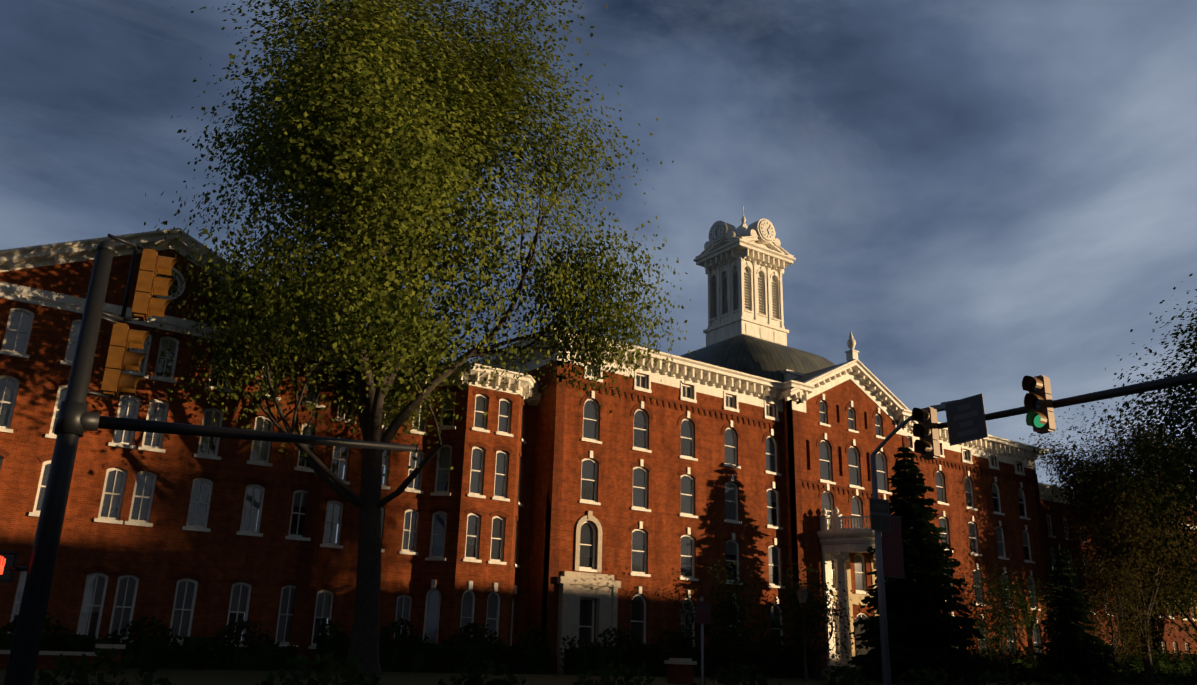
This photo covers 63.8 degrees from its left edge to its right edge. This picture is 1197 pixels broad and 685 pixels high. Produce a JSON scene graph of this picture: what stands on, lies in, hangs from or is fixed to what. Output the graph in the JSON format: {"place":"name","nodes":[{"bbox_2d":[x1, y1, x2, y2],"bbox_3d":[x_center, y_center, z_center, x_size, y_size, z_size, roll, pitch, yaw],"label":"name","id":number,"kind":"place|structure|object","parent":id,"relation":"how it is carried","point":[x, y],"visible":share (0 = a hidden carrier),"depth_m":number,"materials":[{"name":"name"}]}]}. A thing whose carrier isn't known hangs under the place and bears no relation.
{"place":"outdoors","nodes":[
{"label":"outdoors","id":0,"kind":"place"},
{"bbox_2d":[0,249,321,645],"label":"wing","id":1,"kind":"structure","parent":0,"point":[163,551],"depth_m":39.50,"materials":[{"name":"red brick"}]},
{"bbox_2d":[0,272,325,646],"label":"wing windows","id":2,"kind":"structure","parent":1,"relation":"in","point":[17,332],"depth_m":39.77,"materials":[{"name":"grey glass"}]},
{"bbox_2d":[0,234,418,684],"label":"signal pole","id":3,"kind":"object","parent":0,"point":[75,419],"visible":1,"depth_m":13.85,"materials":[{"name":"metal"}]},
{"bbox_2d":[301,371,535,668],"bbox_3d":[-8.874,9.507,48.389,12.400,15.250,0.450,14,-22,-33],"label":"connector","id":4,"kind":"object","parent":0,"point":[336,567],"visible":0.17,"depth_m":46.75,"materials":[{"name":"brick"}]},
{"bbox_2d":[308,377,428,648],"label":"windows","id":5,"kind":"structure","parent":4,"relation":"in","point":[325,595],"depth_m":46.91,"materials":[{"name":"grey glass"}]},
{"bbox_2d":[451,385,519,649],"bbox_3d":[-5.759,9.510,48.701,3.100,15.600,0.300,14,-22,-33],"label":"bay","id":6,"kind":"object","parent":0,"point":[484,576],"visible":0.42,"depth_m":48.78,"materials":[{"name":"red brick"}]},
{"bbox_2d":[0,668,1196,684],"bbox_3d":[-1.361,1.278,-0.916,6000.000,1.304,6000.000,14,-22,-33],"label":"ground","id":7,"kind":"structure","parent":0,"point":[208,677],"depth_m":35.38,"materials":[{"name":"green plant"}]},
{"bbox_2d":[0,644,125,670],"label":"garden wall","id":8,"kind":"structure","parent":7,"relation":"on","point":[46,660],"depth_m":32.21,"materials":[{"name":"brick"}]},
{"bbox_2d":[0,612,297,670],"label":"hedge","id":9,"kind":"object","parent":7,"relation":"on","point":[155,651],"visible":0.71,"depth_m":36.99,"materials":[{"name":"green plant"}]},
{"bbox_2d":[128,0,697,674],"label":"tree","id":10,"kind":"object","parent":7,"relation":"on","point":[378,132],"visible":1,"depth_m":39.27,"materials":[{"name":"green plant"}]},
{"bbox_2d":[314,617,552,673],"bbox_3d":[-7.276,14.138,44.150,11.158,2.713,2.132,13,-21,-30],"label":"hedge","id":11,"kind":"object","parent":7,"relation":"on","point":[448,655],"visible":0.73,"depth_m":43.68,"materials":[{"name":"green plant"}]},
{"bbox_2d":[409,385,468,643],"bbox_3d":[-7.951,9.236,48.046,2.121,15.600,0.300,-1,-18,9],"label":"bay","id":12,"kind":"object","parent":7,"relation":"on","point":[442,573],"visible":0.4,"depth_m":47.95,"materials":[{"name":"brick"}]},
{"bbox_2d":[420,387,459,642],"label":"bay windows","id":13,"kind":"structure","parent":12,"relation":"in","point":[435,593],"depth_m":48.18,"materials":[{"name":"grey glass"}]},
{"bbox_2d":[405,360,562,647],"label":"brick wall","id":14,"kind":"structure","parent":7,"relation":"on","point":[542,460],"depth_m":51.50,"materials":[{"name":"brick"}]},
{"bbox_2d":[504,344,557,373],"bbox_3d":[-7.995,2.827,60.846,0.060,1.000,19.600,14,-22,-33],"label":"roof","id":15,"kind":"structure","parent":14,"relation":"attached to","point":[532,365],"depth_m":54.99,"materials":[{"name":"grey"}]},
{"bbox_2d":[457,389,515,644],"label":"bay windows","id":16,"kind":"structure","parent":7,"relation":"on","point":[467,594],"depth_m":49.14,"materials":[{"name":"grey glass"}]},
{"bbox_2d":[507,396,528,645],"bbox_3d":[-4.390,10.120,50.452,0.300,15.600,2.121,-1,-18,9],"label":"bay","id":17,"kind":"object","parent":7,"relation":"on","point":[515,573],"visible":0.48,"depth_m":50.65,"materials":[{"name":"brick"}]},
{"bbox_2d":[510,401,526,646],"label":"bay windows","id":18,"kind":"structure","parent":17,"relation":"in","point":[522,440],"depth_m":50.72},
{"bbox_2d":[289,361,1054,673],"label":"brick trim","id":19,"kind":"structure","parent":7,"relation":"on","point":[299,620],"depth_m":51.09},
{"bbox_2d":[0,228,1196,528],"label":"white trim","id":20,"kind":"structure","parent":19,"relation":"on","point":[872,388],"depth_m":52.26,"materials":[{"name":"paint"}]},
{"bbox_2d":[574,361,786,653],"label":"windows","id":21,"kind":"structure","parent":7,"relation":"on","point":[585,537],"depth_m":55.58,"materials":[{"name":"grey glass"}]},
{"bbox_2d":[664,658,696,683],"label":"brick pier","id":22,"kind":"structure","parent":7,"relation":"on","point":[680,670],"depth_m":41.17,"materials":[{"name":"brick"}]},
{"bbox_2d":[559,625,826,678],"bbox_3d":[5.607,16.802,51.453,17.168,2.842,2.388,14,-22,-33],"label":"hedge","id":23,"kind":"object","parent":7,"relation":"on","point":[582,659],"visible":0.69,"depth_m":49.62,"materials":[{"name":"green plant"}]},
{"bbox_2d":[695,597,710,684],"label":"sign post","id":24,"kind":"object","parent":7,"relation":"on","point":[702,612],"visible":1,"depth_m":21.95,"materials":[{"name":"grey metal"}]},
{"bbox_2d":[588,481,829,648],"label":"window panes","id":25,"kind":"structure","parent":7,"relation":"on","point":[641,568],"depth_m":77.52,"materials":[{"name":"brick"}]},
{"bbox_2d":[652,549,803,676],"bbox_3d":[6.550,14.073,49.998,6.965,7.576,5.700,-15,-24,40],"label":"shrub","id":26,"kind":"object","parent":7,"relation":"on","point":[722,618],"visible":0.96,"depth_m":49.12,"materials":[{"name":"green plant"}]},
{"bbox_2d":[783,398,800,649],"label":"brick wall","id":27,"kind":"structure","parent":7,"relation":"on","point":[787,489],"depth_m":60.73,"materials":[{"name":"brick"}]},
{"bbox_2d":[796,587,809,681],"bbox_3d":[10.738,15.190,50.284,0.540,5.050,0.540,14,-22,-33],"label":"lamp post","id":28,"kind":"object","parent":7,"relation":"on","point":[801,592],"visible":0.92,"depth_m":50.38,"materials":[{"name":"black metal"}]},
{"bbox_2d":[745,552,872,680],"bbox_3d":[11.589,15.002,52.576,5.945,7.672,6.794,-12,-23,36],"label":"tree","id":29,"kind":"object","parent":7,"relation":"on","point":[811,622],"visible":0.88,"depth_m":52.06,"materials":[{"name":"green plant"}]},
{"bbox_2d":[806,394,895,657],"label":"windows","id":30,"kind":"structure","parent":7,"relation":"on","point":[826,471],"depth_m":63.85,"materials":[{"name":"grey glass"}]},
{"bbox_2d":[817,507,885,679],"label":"portico","id":31,"kind":"structure","parent":7,"relation":"on","point":[839,544],"depth_m":59.54,"materials":[{"name":"white paint"}]},
{"bbox_2d":[833,557,878,661],"bbox_3d":[16.944,17.209,61.509,7.060,6.700,0.047,14,-22,-33],"label":"porch stucco","id":32,"kind":"object","parent":7,"relation":"on","point":[856,599],"visible":0.12,"depth_m":61.22,"materials":[{"name":"beige paint"}]},
{"bbox_2d":[847,443,1001,684],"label":"spruce","id":33,"kind":"object","parent":7,"relation":"on","point":[924,632],"visible":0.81,"depth_m":54.01,"materials":[{"name":"green plant"}]},
{"bbox_2d":[856,470,1037,656],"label":"window panes","id":34,"kind":"structure","parent":7,"relation":"on","point":[995,507],"depth_m":80.92,"materials":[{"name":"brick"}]},
{"bbox_2d":[907,434,1042,658],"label":"windows","id":35,"kind":"structure","parent":7,"relation":"on","point":[966,480],"depth_m":73.27,"materials":[{"name":"grey glass"}]},
{"bbox_2d":[952,554,1061,682],"bbox_3d":[26.299,18.261,62.991,6.501,8.708,8.541,14,-22,-33],"label":"tree","id":36,"kind":"object","parent":7,"relation":"on","point":[1004,624],"visible":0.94,"depth_m":62.35,"materials":[{"name":"green plant"}]},
{"bbox_2d":[955,644,1099,681],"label":"hedge","id":37,"kind":"object","parent":7,"relation":"on","point":[1024,666],"visible":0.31,"depth_m":66.47,"materials":[{"name":"green plant"}]},
{"bbox_2d":[1028,546,1120,684],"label":"spruce","id":38,"kind":"object","parent":7,"relation":"on","point":[1073,647],"visible":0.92,"depth_m":64.06,"materials":[{"name":"green plant"}]},
{"bbox_2d":[1045,510,1129,660],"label":"windows","id":39,"kind":"structure","parent":7,"relation":"on","point":[1051,546],"depth_m":82.73,"materials":[{"name":"grey glass"}]},
{"bbox_2d":[1030,543,1170,682],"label":"tree","id":40,"kind":"object","parent":7,"relation":"on","point":[1117,647],"visible":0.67,"depth_m":67.98,"materials":[{"name":"green plant"}]},
{"bbox_2d":[1018,402,1196,684],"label":"tall tree","id":41,"kind":"object","parent":7,"relation":"on","point":[1127,541],"visible":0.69,"depth_m":73.13,"materials":[{"name":"green plant"}]},
{"bbox_2d":[1052,274,1196,564],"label":"tree","id":42,"kind":"object","parent":7,"relation":"on","point":[1187,435],"visible":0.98,"depth_m":41.47,"materials":[{"name":"green plant"}]},
{"bbox_2d":[1071,431,1196,663],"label":"tree","id":43,"kind":"object","parent":7,"relation":"on","point":[1180,605],"visible":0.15,"depth_m":79.34,"materials":[{"name":"green plant"}]},
{"bbox_2d":[1131,595,1160,660],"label":"wing side","id":44,"kind":"structure","parent":7,"relation":"on","point":[1149,637],"depth_m":84.34,"materials":[{"name":"brick"}]},
{"bbox_2d":[1096,648,1196,683],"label":"hedge","id":45,"kind":"object","parent":7,"relation":"on","point":[1165,666],"visible":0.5,"depth_m":79.90,"materials":[{"name":"green plant"}]},
{"bbox_2d":[0,0,1196,638],"label":"sky","id":46,"kind":"structure","parent":0,"point":[988,195],"materials":[{"name":"blue"}]},
{"bbox_2d":[541,361,790,654],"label":"block","id":47,"kind":"structure","parent":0,"point":[615,515],"depth_m":55.45,"materials":[{"name":"red brick"}]},
{"bbox_2d":[556,571,620,673],"bbox_3d":[-0.552,15.042,49.815,3.900,6.050,0.420,14,-22,-33],"label":"entrance portal","id":48,"kind":"object","parent":47,"relation":"attached to","point":[574,587],"visible":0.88,"depth_m":50.07,"materials":[{"name":"beige stone"}]},
{"bbox_2d":[557,343,782,411],"bbox_3d":[4.882,2.276,58.073,17.640,1.000,0.060,14,-22,-33],"label":"block frieze","id":49,"kind":"object","parent":47,"relation":"attached to","point":[709,389],"visible":0.33,"depth_m":58.74,"materials":[{"name":"white paint"}]},
{"bbox_2d":[693,205,795,345],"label":"cupola tower","id":50,"kind":"structure","parent":0,"point":[750,242],"depth_m":75.58,"materials":[{"name":"white paint"}]},
{"bbox_2d":[710,273,713,318],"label":"louvered window","id":51,"kind":"structure","parent":50,"relation":"attached to","point":[712,307],"depth_m":76.77,"materials":[{"name":"grey wood"}]},
{"bbox_2d":[710,260,738,326],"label":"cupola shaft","id":52,"kind":"object","parent":50,"relation":"attached to","point":[725,318],"visible":0.38,"depth_m":75.48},
{"bbox_2d":[710,222,773,240],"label":"cupola clocks","id":53,"kind":"object","parent":50,"relation":"attached to","point":[766,229],"visible":0.5,"depth_m":76.46,"materials":[{"name":"white"}]},
{"bbox_2d":[743,259,779,326],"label":"wall panel","id":54,"kind":"object","parent":50,"relation":"attached to","point":[765,306],"visible":0.48,"depth_m":75.41,"materials":[{"name":"white paint"}]},
{"bbox_2d":[587,364,963,484],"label":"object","id":55,"kind":"structure","parent":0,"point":[643,426],"depth_m":71.32,"materials":[{"name":"stone"}]},
{"bbox_2d":[781,369,804,381],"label":"roof","id":56,"kind":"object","parent":55,"relation":"on","point":[789,374],"visible":0.11,"depth_m":68.50,"materials":[{"name":"grey paint"}]},
{"bbox_2d":[793,362,845,381],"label":"pavilion roof","id":57,"kind":"structure","parent":55,"relation":"on","point":[806,376],"depth_m":66.82,"materials":[{"name":"stone"}]},
{"bbox_2d":[680,334,834,381],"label":"dome roof","id":58,"kind":"structure","parent":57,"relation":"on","point":[748,354],"depth_m":69.50,"materials":[{"name":"grey metal"}]},
{"bbox_2d":[845,331,858,360],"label":"finial","id":59,"kind":"object","parent":57,"relation":"on","point":[851,353],"visible":0.98,"depth_m":66.56,"materials":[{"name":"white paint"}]},
{"bbox_2d":[786,379,905,665],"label":"pavilion","id":60,"kind":"structure","parent":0,"point":[841,396],"depth_m":63.14,"materials":[{"name":"red brick"}]},
{"bbox_2d":[854,624,874,666],"bbox_3d":[16.852,19.173,60.925,1.800,2.600,0.120,14,-22,-33],"label":"portico door","id":61,"kind":"structure","parent":60,"relation":"in","point":[864,650],"depth_m":60.71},
{"bbox_2d":[869,399,959,684],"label":"street light","id":62,"kind":"object","parent":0,"point":[885,526],"visible":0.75,"depth_m":22.73,"materials":[{"name":"black metal"}]},
{"bbox_2d":[909,436,1050,659],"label":"block","id":63,"kind":"structure","parent":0,"point":[958,513],"depth_m":72.90,"materials":[{"name":"red brick"}]},
{"bbox_2d":[908,431,1035,469],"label":"block frieze","id":64,"kind":"object","parent":63,"relation":"attached to","point":[978,452],"visible":0.27,"depth_m":74.97,"materials":[{"name":"white paint"}]},
{"bbox_2d":[967,498,983,655],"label":"block side windows","id":65,"kind":"structure","parent":63,"relation":"in","point":[981,643],"depth_m":81.42,"materials":[{"name":"grey glass"}]},
{"bbox_2d":[912,372,1196,459],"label":"mast arm","id":66,"kind":"object","parent":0,"point":[967,418],"visible":1,"depth_m":19.21},
{"bbox_2d":[1040,499,1135,660],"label":"connector","id":67,"kind":"object","parent":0,"point":[1056,522],"visible":0.1,"depth_m":82.75,"materials":[{"name":"red brick"}]},
{"bbox_2d":[1148,507,1196,661],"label":"wing","id":68,"kind":"structure","parent":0,"point":[1166,625],"depth_m":85.82,"materials":[{"name":"red brick"}]},
{"bbox_2d":[1156,509,1196,664],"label":"wing windows","id":69,"kind":"structure","parent":68,"relation":"in","point":[1174,639],"depth_m":86.07,"materials":[{"name":"grey glass"}]},
{"bbox_3d":[-26.854,-1.733,46.392,25.300,3.935,18.200,14,-22,-33],"label":"left wing","id":70,"kind":"object","parent":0,"visible":0},
{"bbox_2d":[151,263,191,305],"bbox_3d":[-18.761,-2.586,41.751,2.100,2.100,0.060,14,-22,-33],"label":"oculus ring","id":71,"kind":"object","parent":70,"relation":"attached to","point":[185,287],"visible":0.48,"depth_m":42.10,"materials":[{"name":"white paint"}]}
]}

